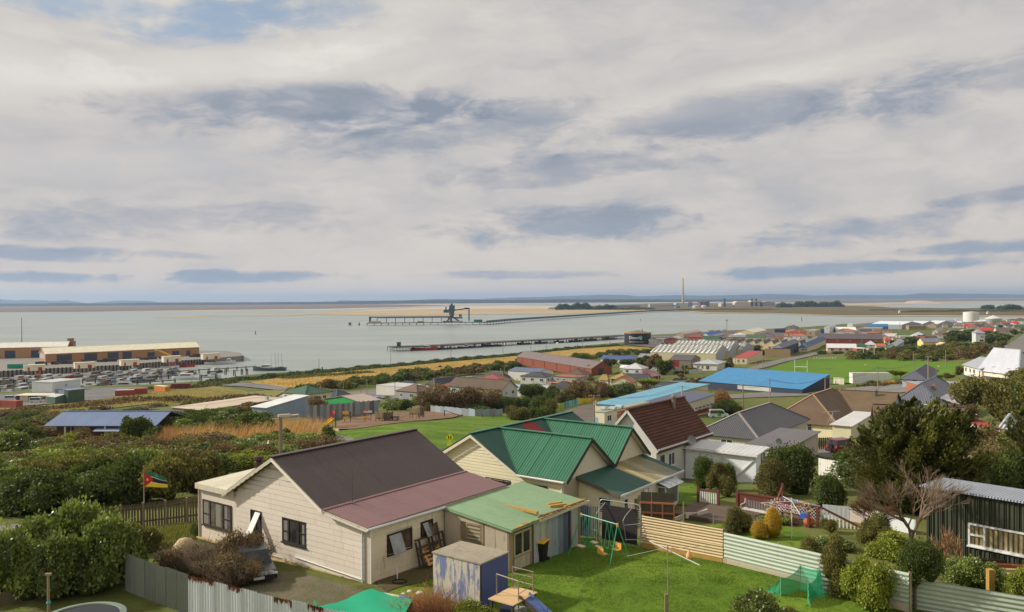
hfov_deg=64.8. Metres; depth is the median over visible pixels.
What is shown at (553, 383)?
house
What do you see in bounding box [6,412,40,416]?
shrub
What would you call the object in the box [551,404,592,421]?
school yard
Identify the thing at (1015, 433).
conifer
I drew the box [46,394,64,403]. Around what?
annex
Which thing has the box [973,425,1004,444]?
shrub
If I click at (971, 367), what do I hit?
villa wing
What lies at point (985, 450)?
shrub
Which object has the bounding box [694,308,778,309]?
trees
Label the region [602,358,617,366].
bush
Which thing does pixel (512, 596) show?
play slide
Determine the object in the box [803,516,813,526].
garden pot
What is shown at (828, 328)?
building
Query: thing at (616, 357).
workshop
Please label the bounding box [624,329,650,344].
storage tank
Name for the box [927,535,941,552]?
dry plant
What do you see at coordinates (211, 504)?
window
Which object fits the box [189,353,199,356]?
stacked goods
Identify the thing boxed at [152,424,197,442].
reeds
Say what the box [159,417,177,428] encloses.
shrub
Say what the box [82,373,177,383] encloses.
jetty
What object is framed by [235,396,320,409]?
scrub
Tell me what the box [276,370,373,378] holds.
shore scrub
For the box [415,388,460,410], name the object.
bush
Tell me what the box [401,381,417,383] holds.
house
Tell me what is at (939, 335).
house
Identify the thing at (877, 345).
building
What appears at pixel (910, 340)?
bush
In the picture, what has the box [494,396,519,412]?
bush
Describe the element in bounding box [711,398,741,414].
bush
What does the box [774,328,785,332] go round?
shed
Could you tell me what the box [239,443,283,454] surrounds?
shrub
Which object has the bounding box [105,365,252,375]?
jetty
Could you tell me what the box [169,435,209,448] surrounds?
shrub
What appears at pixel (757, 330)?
warehouse
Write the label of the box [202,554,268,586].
dry shrub
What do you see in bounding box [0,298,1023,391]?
sea
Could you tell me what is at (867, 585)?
shrub
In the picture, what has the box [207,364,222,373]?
boat
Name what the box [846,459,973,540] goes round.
bare tree
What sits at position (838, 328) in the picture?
shed
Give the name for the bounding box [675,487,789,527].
deck
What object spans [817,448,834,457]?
driveway
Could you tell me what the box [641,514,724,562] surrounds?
iron fence
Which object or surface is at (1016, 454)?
shrub
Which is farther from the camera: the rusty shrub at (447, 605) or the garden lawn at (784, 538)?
the garden lawn at (784, 538)
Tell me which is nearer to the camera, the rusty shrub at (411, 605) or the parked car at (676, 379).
the rusty shrub at (411, 605)
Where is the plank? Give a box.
[428,524,441,547]
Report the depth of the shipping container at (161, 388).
353.74 m
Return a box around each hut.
[23,364,45,370]
[73,361,93,368]
[119,359,138,365]
[161,355,180,361]
[201,353,219,359]
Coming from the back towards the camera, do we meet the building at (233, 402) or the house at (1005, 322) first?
the house at (1005, 322)
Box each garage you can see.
[376,382,422,394]
[745,428,820,456]
[888,339,903,347]
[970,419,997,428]
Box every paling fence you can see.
[119,497,197,526]
[557,397,609,410]
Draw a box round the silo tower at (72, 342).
[67,338,75,345]
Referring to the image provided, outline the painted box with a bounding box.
[432,541,508,606]
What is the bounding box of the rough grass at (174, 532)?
[140,522,200,550]
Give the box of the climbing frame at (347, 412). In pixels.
[342,410,371,421]
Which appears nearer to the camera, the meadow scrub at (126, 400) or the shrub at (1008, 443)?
the shrub at (1008, 443)
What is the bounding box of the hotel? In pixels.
[784,329,805,335]
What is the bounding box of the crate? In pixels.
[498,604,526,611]
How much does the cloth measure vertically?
0.450 m
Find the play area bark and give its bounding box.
[336,411,460,428]
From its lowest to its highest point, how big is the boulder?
0.855 m
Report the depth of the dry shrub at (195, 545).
40.26 m
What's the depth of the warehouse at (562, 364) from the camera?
430.08 m
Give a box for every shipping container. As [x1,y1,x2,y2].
[1,400,22,407]
[7,364,27,368]
[115,389,134,395]
[129,388,147,394]
[154,385,169,390]
[171,383,190,388]
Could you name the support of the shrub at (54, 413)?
on the ground at (122, 596)
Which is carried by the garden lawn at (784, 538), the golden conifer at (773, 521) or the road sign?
the golden conifer at (773, 521)
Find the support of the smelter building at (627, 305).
on the spit
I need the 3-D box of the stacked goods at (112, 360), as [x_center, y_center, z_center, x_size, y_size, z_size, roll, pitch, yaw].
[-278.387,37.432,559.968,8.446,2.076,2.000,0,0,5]
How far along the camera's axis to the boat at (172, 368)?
513.24 m
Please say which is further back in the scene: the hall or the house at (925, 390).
the hall
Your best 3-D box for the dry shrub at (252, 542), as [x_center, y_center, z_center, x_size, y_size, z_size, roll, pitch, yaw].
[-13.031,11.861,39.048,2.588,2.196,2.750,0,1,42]
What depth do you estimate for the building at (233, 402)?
214.89 m
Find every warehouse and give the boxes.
[0,341,69,357]
[39,341,199,362]
[516,350,611,374]
[650,343,726,360]
[674,339,738,358]
[735,327,766,333]
[736,342,753,355]
[765,339,798,356]
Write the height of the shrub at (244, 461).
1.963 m
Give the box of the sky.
[0,0,1023,302]
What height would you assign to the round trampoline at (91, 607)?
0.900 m
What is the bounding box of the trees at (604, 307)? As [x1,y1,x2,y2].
[593,304,618,309]
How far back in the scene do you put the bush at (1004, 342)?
474.21 m
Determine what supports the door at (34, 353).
in the warehouse at (19, 349)
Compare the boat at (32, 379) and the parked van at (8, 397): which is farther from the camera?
the boat at (32, 379)
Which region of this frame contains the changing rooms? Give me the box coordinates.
[849,372,891,383]
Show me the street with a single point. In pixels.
(13, 525)
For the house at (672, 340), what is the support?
on the wharf yard at (769, 331)
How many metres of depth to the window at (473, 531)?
39.84 m
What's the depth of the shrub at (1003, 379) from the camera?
178.13 m
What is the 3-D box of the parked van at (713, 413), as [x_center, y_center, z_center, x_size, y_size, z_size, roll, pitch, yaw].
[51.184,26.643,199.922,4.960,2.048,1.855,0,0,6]
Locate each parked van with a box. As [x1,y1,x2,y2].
[4,395,14,399]
[29,397,45,402]
[708,409,728,417]
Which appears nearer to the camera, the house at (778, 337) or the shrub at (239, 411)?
the shrub at (239, 411)
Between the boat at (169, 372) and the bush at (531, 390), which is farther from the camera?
the boat at (169, 372)
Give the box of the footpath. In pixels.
[336,435,353,440]
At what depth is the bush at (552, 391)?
268.59 m
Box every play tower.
[375,410,385,420]
[384,410,392,420]
[409,406,419,417]
[418,406,423,416]
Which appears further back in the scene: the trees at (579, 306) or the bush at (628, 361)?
the trees at (579, 306)
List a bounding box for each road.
[347,389,395,398]
[668,352,816,381]
[730,384,905,397]
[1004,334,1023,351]
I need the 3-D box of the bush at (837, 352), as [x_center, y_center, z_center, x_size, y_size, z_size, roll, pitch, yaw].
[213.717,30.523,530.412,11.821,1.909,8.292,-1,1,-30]
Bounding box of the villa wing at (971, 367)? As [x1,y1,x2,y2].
[962,356,985,377]
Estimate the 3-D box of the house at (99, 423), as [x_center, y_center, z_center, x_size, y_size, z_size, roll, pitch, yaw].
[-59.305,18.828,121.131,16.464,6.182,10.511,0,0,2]
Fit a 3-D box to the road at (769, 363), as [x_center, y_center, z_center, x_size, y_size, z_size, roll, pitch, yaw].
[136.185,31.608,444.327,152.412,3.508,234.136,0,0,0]
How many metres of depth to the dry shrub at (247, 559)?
37.64 m
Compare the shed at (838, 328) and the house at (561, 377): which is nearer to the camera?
the house at (561, 377)
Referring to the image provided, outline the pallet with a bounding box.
[421,539,439,565]
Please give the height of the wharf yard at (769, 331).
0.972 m
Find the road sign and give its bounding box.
[446,433,453,445]
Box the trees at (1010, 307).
[995,304,1023,309]
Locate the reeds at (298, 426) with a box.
[175,414,333,439]
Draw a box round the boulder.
[173,537,195,548]
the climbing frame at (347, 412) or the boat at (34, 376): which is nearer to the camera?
the climbing frame at (347, 412)
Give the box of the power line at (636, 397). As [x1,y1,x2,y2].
[592,386,684,397]
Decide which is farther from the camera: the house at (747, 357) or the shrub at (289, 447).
the house at (747, 357)
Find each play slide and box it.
[327,410,335,427]
[488,566,551,611]
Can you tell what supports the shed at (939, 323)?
on the ground at (122, 596)
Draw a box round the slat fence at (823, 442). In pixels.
[819,437,831,448]
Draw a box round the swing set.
[568,513,630,566]
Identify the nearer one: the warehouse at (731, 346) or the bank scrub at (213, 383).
the bank scrub at (213, 383)
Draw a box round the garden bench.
[740,498,771,513]
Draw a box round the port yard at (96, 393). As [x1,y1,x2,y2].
[0,387,150,405]
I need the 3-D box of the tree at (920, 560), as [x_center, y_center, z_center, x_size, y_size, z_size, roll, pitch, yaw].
[16.991,11.030,33.508,2.169,3.568,1.836,0,0,10]
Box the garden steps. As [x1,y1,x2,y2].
[773,483,809,527]
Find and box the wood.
[0,299,749,305]
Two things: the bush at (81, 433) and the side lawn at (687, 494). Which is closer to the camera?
the side lawn at (687, 494)
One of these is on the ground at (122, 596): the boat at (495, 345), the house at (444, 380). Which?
the house at (444, 380)
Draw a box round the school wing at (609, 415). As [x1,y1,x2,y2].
[595,401,649,423]
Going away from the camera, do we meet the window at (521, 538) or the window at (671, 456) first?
the window at (521, 538)
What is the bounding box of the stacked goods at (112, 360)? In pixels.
[107,358,116,361]
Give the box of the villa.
[977,347,1023,378]
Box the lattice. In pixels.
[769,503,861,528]
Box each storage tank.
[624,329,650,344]
[963,312,978,321]
[985,315,1002,323]
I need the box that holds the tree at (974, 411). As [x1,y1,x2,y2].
[948,401,980,421]
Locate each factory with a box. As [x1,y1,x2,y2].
[726,338,805,349]
[799,336,817,341]
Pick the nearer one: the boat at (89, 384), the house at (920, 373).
the house at (920, 373)
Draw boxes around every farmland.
[0,304,438,311]
[750,299,1023,302]
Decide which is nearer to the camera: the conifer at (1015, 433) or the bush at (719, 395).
the conifer at (1015, 433)
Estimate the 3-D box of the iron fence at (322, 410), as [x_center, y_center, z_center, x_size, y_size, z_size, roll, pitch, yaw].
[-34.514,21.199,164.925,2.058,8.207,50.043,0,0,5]
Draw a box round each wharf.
[366,322,481,325]
[387,335,623,350]
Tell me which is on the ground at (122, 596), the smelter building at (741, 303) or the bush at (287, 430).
the bush at (287, 430)
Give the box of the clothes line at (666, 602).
[629,541,701,611]
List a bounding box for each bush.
[0,426,33,452]
[47,431,77,441]
[52,441,101,460]
[73,426,92,440]
[118,415,157,437]
[142,426,163,436]
[269,428,296,434]
[308,396,329,405]
[322,424,335,438]
[379,399,403,409]
[398,399,415,409]
[411,395,419,404]
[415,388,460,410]
[421,378,479,408]
[463,386,485,406]
[463,403,490,409]
[478,388,502,409]
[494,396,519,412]
[503,404,532,419]
[510,396,531,407]
[518,382,545,398]
[527,406,552,418]
[528,394,550,407]
[540,399,558,413]
[542,385,559,400]
[555,389,578,402]
[565,379,596,401]
[592,381,610,400]
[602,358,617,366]
[606,381,637,398]
[618,358,635,364]
[633,355,651,365]
[643,353,661,368]
[653,358,674,374]
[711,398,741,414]
[713,389,732,403]
[725,360,734,367]
[753,344,762,350]
[816,350,827,353]
[832,351,844,353]
[902,336,919,345]
[943,372,955,377]
[945,330,971,341]
[954,365,963,374]
[964,329,974,340]
[977,377,1023,430]
[984,333,996,343]
[990,340,1008,344]
[995,334,1013,341]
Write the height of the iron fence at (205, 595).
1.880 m
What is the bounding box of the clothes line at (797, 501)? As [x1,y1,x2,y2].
[762,496,818,538]
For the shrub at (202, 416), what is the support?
on the ground at (122, 596)
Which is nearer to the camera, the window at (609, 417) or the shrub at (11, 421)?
the shrub at (11, 421)
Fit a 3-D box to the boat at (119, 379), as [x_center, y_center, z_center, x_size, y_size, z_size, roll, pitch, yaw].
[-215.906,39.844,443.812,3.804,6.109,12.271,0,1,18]
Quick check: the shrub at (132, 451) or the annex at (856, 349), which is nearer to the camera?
the shrub at (132, 451)
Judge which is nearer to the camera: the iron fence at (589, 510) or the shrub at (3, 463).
the iron fence at (589, 510)
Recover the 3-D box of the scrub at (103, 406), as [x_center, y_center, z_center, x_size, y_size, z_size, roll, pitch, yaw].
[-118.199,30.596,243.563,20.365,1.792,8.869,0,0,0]
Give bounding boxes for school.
[592,382,708,410]
[646,391,714,414]
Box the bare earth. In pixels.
[375,564,432,591]
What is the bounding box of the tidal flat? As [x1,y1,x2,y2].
[263,309,630,315]
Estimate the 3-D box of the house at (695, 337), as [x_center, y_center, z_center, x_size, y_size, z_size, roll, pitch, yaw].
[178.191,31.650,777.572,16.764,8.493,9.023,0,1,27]
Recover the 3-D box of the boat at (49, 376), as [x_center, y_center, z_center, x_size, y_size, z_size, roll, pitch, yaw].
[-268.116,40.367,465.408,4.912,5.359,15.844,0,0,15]
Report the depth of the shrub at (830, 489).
51.91 m
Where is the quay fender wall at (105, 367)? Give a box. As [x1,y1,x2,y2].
[3,356,243,376]
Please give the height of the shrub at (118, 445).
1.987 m
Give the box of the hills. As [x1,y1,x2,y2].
[0,293,1023,303]
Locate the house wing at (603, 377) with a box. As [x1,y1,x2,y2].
[598,374,609,383]
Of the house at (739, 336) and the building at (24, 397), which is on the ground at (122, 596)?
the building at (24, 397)
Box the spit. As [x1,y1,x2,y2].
[548,303,1023,314]
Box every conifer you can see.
[750,520,769,539]
[763,506,783,537]
[842,394,1004,512]
[997,403,1023,486]
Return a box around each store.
[508,367,553,380]
[676,330,701,337]
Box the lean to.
[830,411,870,437]
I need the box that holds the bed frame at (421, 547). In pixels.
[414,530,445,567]
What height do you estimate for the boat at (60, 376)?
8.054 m
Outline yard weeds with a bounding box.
[241,575,359,604]
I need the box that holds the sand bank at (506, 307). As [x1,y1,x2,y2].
[365,305,553,310]
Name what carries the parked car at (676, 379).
on the road at (769, 363)
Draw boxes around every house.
[44,410,184,436]
[195,428,506,583]
[281,385,332,399]
[331,389,349,396]
[395,384,431,399]
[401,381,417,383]
[425,375,460,388]
[442,411,683,521]
[447,376,518,397]
[481,371,510,379]
[481,374,507,379]
[515,384,524,396]
[520,372,554,383]
[551,380,585,385]
[553,374,586,382]
[553,381,569,391]
[566,368,588,377]
[608,372,625,383]
[611,375,637,388]
[615,394,713,478]
[622,363,648,372]
[626,373,650,385]
[637,370,660,379]
[649,338,661,343]
[652,381,678,388]
[664,337,680,343]
[688,334,702,340]
[702,336,719,340]
[706,402,810,443]
[731,335,745,338]
[733,351,761,363]
[745,334,765,339]
[772,336,783,340]
[780,336,791,340]
[787,388,849,437]
[790,333,808,339]
[799,336,825,351]
[826,343,856,352]
[835,389,901,412]
[842,329,856,333]
[857,342,866,347]
[859,329,871,333]
[865,331,880,333]
[865,340,874,347]
[871,403,964,423]
[874,329,891,333]
[884,333,896,336]
[884,337,889,344]
[891,337,905,339]
[899,376,950,404]
[900,364,938,387]
[923,335,936,337]
[926,323,937,327]
[932,327,942,334]
[933,332,944,337]
[940,394,960,404]
[952,324,963,327]
[966,325,977,328]
[972,329,984,342]
[979,327,993,330]
[993,327,1011,332]
[1000,321,1011,323]
[1013,325,1023,327]
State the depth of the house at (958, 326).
1085.96 m
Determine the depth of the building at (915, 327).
1028.69 m
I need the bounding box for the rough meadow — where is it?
[0,386,286,410]
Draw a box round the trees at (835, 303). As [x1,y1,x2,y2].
[793,300,844,306]
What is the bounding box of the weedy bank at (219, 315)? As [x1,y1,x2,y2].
[162,314,281,317]
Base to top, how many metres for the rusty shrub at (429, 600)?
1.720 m
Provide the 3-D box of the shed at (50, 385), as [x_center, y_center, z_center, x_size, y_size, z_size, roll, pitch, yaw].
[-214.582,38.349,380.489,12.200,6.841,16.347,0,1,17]
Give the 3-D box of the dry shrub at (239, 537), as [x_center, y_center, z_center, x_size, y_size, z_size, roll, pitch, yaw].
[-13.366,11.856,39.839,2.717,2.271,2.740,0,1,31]
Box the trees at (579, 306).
[555,303,593,309]
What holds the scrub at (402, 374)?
on the ground at (122, 596)
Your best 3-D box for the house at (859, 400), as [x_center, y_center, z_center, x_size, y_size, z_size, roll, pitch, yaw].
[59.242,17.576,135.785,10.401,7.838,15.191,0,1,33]
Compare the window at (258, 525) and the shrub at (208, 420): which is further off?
the shrub at (208, 420)
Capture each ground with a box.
[0,320,1023,611]
[225,382,287,389]
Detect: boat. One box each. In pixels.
[0,379,12,385]
[1,384,14,390]
[6,382,28,390]
[9,375,24,381]
[13,378,26,385]
[15,386,31,390]
[25,375,40,381]
[27,375,38,384]
[36,374,57,379]
[54,374,67,378]
[65,365,83,377]
[81,375,99,386]
[83,371,101,376]
[83,373,97,381]
[94,374,112,381]
[98,371,114,375]
[99,374,113,385]
[109,376,125,383]
[111,374,128,380]
[111,382,139,384]
[113,370,123,376]
[123,375,139,381]
[125,369,140,375]
[135,375,155,381]
[138,367,155,373]
[140,368,158,378]
[160,356,178,367]
[162,370,178,377]
[167,366,178,370]
[172,372,198,379]
[176,362,194,366]
[202,372,220,377]
[204,358,235,364]
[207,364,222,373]
[253,356,286,370]
[410,343,437,350]
[457,338,472,347]
[481,339,501,346]
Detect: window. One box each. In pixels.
[201,499,231,532]
[249,509,261,536]
[280,517,306,548]
[387,527,412,556]
[420,519,432,537]
[466,522,480,543]
[485,477,510,485]
[513,527,530,557]
[598,496,611,512]
[607,415,611,421]
[624,497,628,507]
[657,485,677,502]
[660,453,664,462]
[668,451,675,465]
[720,439,732,442]
[966,523,1023,557]
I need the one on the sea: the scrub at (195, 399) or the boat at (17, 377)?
the boat at (17, 377)
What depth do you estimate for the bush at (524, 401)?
225.61 m
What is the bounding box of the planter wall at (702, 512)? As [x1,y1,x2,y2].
[675,509,707,519]
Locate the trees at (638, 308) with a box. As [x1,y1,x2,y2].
[612,307,654,309]
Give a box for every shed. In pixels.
[32,378,80,391]
[55,387,84,402]
[251,394,308,417]
[444,481,589,571]
[638,353,649,357]
[669,354,700,367]
[760,334,774,339]
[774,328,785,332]
[784,325,798,329]
[834,327,856,331]
[847,321,873,326]
[854,327,881,332]
[864,324,887,328]
[872,321,920,328]
[913,321,934,325]
[920,478,1023,564]
[931,320,953,326]
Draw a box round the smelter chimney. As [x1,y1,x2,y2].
[682,278,683,302]
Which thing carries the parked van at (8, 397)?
on the port yard at (96, 393)
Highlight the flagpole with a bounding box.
[143,470,144,502]
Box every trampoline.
[53,601,126,611]
[595,499,640,546]
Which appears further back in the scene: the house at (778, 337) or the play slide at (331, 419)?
the house at (778, 337)
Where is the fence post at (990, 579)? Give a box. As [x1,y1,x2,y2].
[986,568,994,590]
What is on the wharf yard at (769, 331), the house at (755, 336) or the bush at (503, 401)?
the house at (755, 336)
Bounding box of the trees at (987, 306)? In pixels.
[980,304,994,308]
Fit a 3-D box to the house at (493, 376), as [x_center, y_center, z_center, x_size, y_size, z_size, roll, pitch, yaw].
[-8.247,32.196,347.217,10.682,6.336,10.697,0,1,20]
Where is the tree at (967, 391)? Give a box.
[947,374,992,407]
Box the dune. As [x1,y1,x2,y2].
[905,301,939,303]
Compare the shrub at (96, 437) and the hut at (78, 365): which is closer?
the shrub at (96, 437)
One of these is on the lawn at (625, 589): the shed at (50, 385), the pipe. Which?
the pipe
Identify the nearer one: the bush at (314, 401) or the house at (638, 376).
the bush at (314, 401)
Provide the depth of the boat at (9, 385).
414.05 m
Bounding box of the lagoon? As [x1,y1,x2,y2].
[878,302,1023,307]
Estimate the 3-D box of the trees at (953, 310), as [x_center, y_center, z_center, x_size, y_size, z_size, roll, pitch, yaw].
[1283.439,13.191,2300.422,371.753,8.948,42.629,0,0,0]
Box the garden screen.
[640,492,674,523]
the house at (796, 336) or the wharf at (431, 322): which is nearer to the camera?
the house at (796, 336)
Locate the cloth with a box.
[799,512,806,519]
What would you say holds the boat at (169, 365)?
on the sea
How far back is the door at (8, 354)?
599.78 m
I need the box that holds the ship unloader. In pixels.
[443,304,469,320]
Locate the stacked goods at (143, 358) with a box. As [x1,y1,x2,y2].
[136,357,148,359]
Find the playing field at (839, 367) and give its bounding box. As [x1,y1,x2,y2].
[768,358,963,383]
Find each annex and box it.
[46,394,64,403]
[682,435,769,482]
[851,347,865,351]
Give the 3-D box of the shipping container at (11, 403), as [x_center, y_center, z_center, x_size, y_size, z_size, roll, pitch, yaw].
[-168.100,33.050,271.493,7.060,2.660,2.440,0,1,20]
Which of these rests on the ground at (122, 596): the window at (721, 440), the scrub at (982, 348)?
the scrub at (982, 348)
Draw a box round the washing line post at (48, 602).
[45,573,51,611]
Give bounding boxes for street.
[0,523,19,531]
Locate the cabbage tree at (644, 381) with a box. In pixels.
[631,377,663,390]
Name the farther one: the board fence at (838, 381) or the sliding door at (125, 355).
the sliding door at (125, 355)
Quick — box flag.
[144,472,167,487]
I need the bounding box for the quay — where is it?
[0,351,243,376]
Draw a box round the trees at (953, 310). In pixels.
[895,309,1023,311]
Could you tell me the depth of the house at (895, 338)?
701.03 m
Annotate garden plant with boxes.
[754,511,792,523]
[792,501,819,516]
[814,535,858,549]
[819,518,837,532]
[861,527,906,561]
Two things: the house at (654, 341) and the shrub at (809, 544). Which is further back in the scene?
the house at (654, 341)
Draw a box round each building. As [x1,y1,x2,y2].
[13,393,54,401]
[170,395,281,411]
[323,393,380,404]
[614,305,639,306]
[648,304,672,306]
[674,303,687,306]
[697,302,705,306]
[702,330,722,335]
[718,303,732,306]
[732,301,749,305]
[748,300,762,305]
[760,301,774,305]
[806,329,820,336]
[818,333,882,343]
[824,324,835,332]
[875,343,885,347]
[906,325,925,329]
[906,381,956,391]
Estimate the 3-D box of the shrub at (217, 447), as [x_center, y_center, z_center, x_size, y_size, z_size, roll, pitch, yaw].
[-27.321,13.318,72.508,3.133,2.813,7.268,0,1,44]
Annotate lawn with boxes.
[335,415,530,450]
[388,538,918,611]
[678,484,724,504]
[708,523,813,547]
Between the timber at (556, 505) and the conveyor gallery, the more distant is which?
the conveyor gallery
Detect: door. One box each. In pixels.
[5,351,14,357]
[31,350,39,357]
[57,354,71,361]
[84,353,96,360]
[108,352,118,358]
[122,351,131,358]
[147,352,154,356]
[172,351,178,355]
[427,522,441,556]
[598,368,603,374]
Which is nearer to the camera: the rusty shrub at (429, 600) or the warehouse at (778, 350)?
the rusty shrub at (429, 600)
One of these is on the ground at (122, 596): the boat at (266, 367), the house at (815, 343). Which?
the house at (815, 343)
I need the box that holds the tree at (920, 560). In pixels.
[894,530,950,609]
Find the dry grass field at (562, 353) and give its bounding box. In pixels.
[252,346,649,387]
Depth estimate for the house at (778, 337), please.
745.49 m
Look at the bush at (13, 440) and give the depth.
85.02 m
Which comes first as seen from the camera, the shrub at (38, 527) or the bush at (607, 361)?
the shrub at (38, 527)
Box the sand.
[0,302,696,312]
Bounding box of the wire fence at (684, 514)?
[683,502,713,527]
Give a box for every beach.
[562,309,1023,315]
[844,301,1023,305]
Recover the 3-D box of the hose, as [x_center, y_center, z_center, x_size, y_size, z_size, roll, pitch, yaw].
[-5.166,12.658,37.130,0.720,0.072,0.580,0,0,0]
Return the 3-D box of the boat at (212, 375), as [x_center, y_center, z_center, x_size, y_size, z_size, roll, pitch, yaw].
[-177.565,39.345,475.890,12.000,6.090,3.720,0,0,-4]
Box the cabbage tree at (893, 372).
[886,369,911,383]
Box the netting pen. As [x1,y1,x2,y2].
[767,565,825,606]
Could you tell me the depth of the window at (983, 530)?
40.33 m
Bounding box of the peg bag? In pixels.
[686,550,691,558]
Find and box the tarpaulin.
[313,588,411,611]
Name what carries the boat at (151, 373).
on the sea
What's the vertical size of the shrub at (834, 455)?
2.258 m
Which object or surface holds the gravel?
on the ground at (122, 596)
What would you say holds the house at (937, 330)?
on the ground at (122, 596)
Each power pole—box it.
[272,414,300,453]
[588,395,599,421]
[740,384,745,409]
[874,367,881,390]
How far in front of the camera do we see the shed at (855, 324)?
1171.62 m
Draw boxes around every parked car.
[236,537,277,582]
[672,377,682,380]
[825,437,860,451]
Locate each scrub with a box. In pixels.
[1,393,272,410]
[29,407,145,411]
[42,403,169,413]
[87,404,156,410]
[148,379,238,389]
[177,397,201,405]
[191,343,623,382]
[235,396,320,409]
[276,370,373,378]
[295,358,524,388]
[304,364,487,387]
[336,361,509,388]
[518,348,651,366]
[544,368,685,390]
[569,348,651,359]
[685,377,702,382]
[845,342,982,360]
[853,381,901,386]
[868,342,1002,358]
[871,382,901,385]
[904,328,1023,346]
[912,326,1023,345]
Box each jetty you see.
[0,376,52,383]
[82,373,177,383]
[98,378,175,385]
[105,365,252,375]
[482,309,689,323]
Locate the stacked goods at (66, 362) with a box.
[59,360,72,363]
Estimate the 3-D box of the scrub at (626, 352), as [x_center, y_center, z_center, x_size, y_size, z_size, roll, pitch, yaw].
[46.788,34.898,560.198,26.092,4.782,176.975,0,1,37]
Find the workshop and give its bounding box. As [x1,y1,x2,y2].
[600,355,637,364]
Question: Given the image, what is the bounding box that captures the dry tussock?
[251,347,647,385]
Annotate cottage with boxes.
[692,359,726,370]
[917,338,940,345]
[998,413,1016,431]
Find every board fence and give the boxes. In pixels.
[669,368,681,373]
[689,369,701,373]
[818,458,844,478]
[829,377,843,384]
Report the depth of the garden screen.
45.35 m
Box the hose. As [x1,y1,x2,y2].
[392,579,406,583]
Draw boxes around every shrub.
[0,408,12,416]
[0,420,12,427]
[0,420,18,423]
[0,449,42,459]
[0,451,17,456]
[0,458,9,467]
[0,464,29,481]
[0,466,53,517]
[0,517,39,600]
[1,418,45,426]
[3,423,47,438]
[5,458,33,465]
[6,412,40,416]
[7,411,32,420]
[11,509,51,544]
[15,455,63,473]
[17,415,46,421]
[19,468,96,513]
[22,453,46,458]
[23,419,56,426]
[24,445,66,454]
[25,439,58,450]
[28,438,57,448]
[30,527,104,599]
[31,425,56,436]
[34,440,102,447]
[38,451,60,460]
[40,411,60,414]
[42,414,57,418]
[44,436,65,442]
[44,491,139,581]
[52,440,91,448]
[53,453,92,472]
[57,439,101,451]
[60,453,114,478]
[70,436,100,441]
[71,436,133,447]
[72,470,110,501]
[77,508,152,592]
[82,450,134,466]
[87,452,153,505]
[92,445,115,452]
[97,431,131,443]
[101,447,133,455]
[109,440,148,452]
[110,433,156,442]
[127,446,141,452]
[129,445,168,464]
[130,521,143,539]
[134,444,179,449]
[134,451,188,500]
[141,437,177,446]
[141,525,164,552]
[145,446,180,453]
[148,534,215,575]
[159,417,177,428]
[168,445,224,492]
[169,430,229,443]
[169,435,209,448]
[171,418,193,429]
[173,422,211,431]
[175,437,240,456]
[176,531,222,555]
[178,408,221,423]
[182,538,253,580]
[183,409,194,413]
[190,522,197,536]
[192,439,263,453]
[192,451,238,475]
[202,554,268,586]
[205,412,236,423]
[210,413,233,423]
[210,530,262,556]
[211,417,239,429]
[216,522,268,548]
[218,432,241,442]
[219,448,275,470]
[221,554,263,570]
[222,411,277,433]
[222,541,254,556]
[224,406,237,411]
[225,534,276,556]
[231,437,258,443]
[235,407,254,414]
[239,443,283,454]
[243,432,267,437]
[243,432,288,442]
[250,411,273,417]
[253,432,298,441]
[257,439,291,445]
[265,444,305,453]
[265,534,277,557]
[276,434,348,448]
[282,431,344,442]
[382,588,435,611]
[392,575,470,611]
[435,590,471,611]
[451,595,501,611]
[691,452,714,488]
[705,458,736,496]
[714,459,737,490]
[721,505,752,534]
[729,587,783,611]
[752,455,794,497]
[759,440,820,494]
[784,604,798,611]
[800,535,825,553]
[811,464,848,505]
[817,527,852,598]
[825,457,867,489]
[829,447,847,460]
[832,445,866,460]
[839,552,900,611]
[846,498,899,522]
[856,510,891,543]
[875,525,903,543]
[940,556,978,586]
[956,554,1008,590]
[966,442,1005,454]
[970,446,1001,457]
[970,452,1023,488]
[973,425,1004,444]
[986,427,1023,448]
[989,376,1019,383]
[995,440,1015,448]
[997,442,1023,488]
[1000,373,1023,384]
[1000,563,1023,595]
[1001,379,1023,388]
[1003,369,1015,378]
[1005,384,1023,393]
[1012,367,1023,377]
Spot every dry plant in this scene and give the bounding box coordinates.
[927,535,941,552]
[939,524,956,559]
[950,529,966,557]
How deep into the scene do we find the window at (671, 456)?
73.63 m
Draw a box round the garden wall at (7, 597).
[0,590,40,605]
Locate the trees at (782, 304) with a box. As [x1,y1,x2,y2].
[775,302,792,306]
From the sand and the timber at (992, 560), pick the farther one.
the sand
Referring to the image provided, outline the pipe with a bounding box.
[386,593,410,597]
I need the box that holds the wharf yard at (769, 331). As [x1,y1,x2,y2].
[621,329,810,346]
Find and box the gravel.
[241,572,390,605]
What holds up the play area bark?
on the ground at (122, 596)
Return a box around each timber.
[504,504,538,513]
[537,507,564,516]
[547,501,562,504]
[548,503,565,507]
[563,499,584,507]
[961,558,1005,562]
[994,563,1023,567]
[1000,568,1017,572]
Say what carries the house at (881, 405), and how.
on the ground at (122, 596)
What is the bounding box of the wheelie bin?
[538,538,549,561]
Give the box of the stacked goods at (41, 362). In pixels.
[35,361,46,364]
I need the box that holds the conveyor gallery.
[369,316,450,322]
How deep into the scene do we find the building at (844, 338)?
697.28 m
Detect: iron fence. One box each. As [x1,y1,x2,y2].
[125,554,187,611]
[188,575,344,611]
[306,400,378,421]
[430,405,502,415]
[581,505,598,537]
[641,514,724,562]
[723,531,911,611]
[819,561,1023,611]
[822,504,915,534]
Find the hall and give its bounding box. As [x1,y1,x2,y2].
[699,367,829,393]

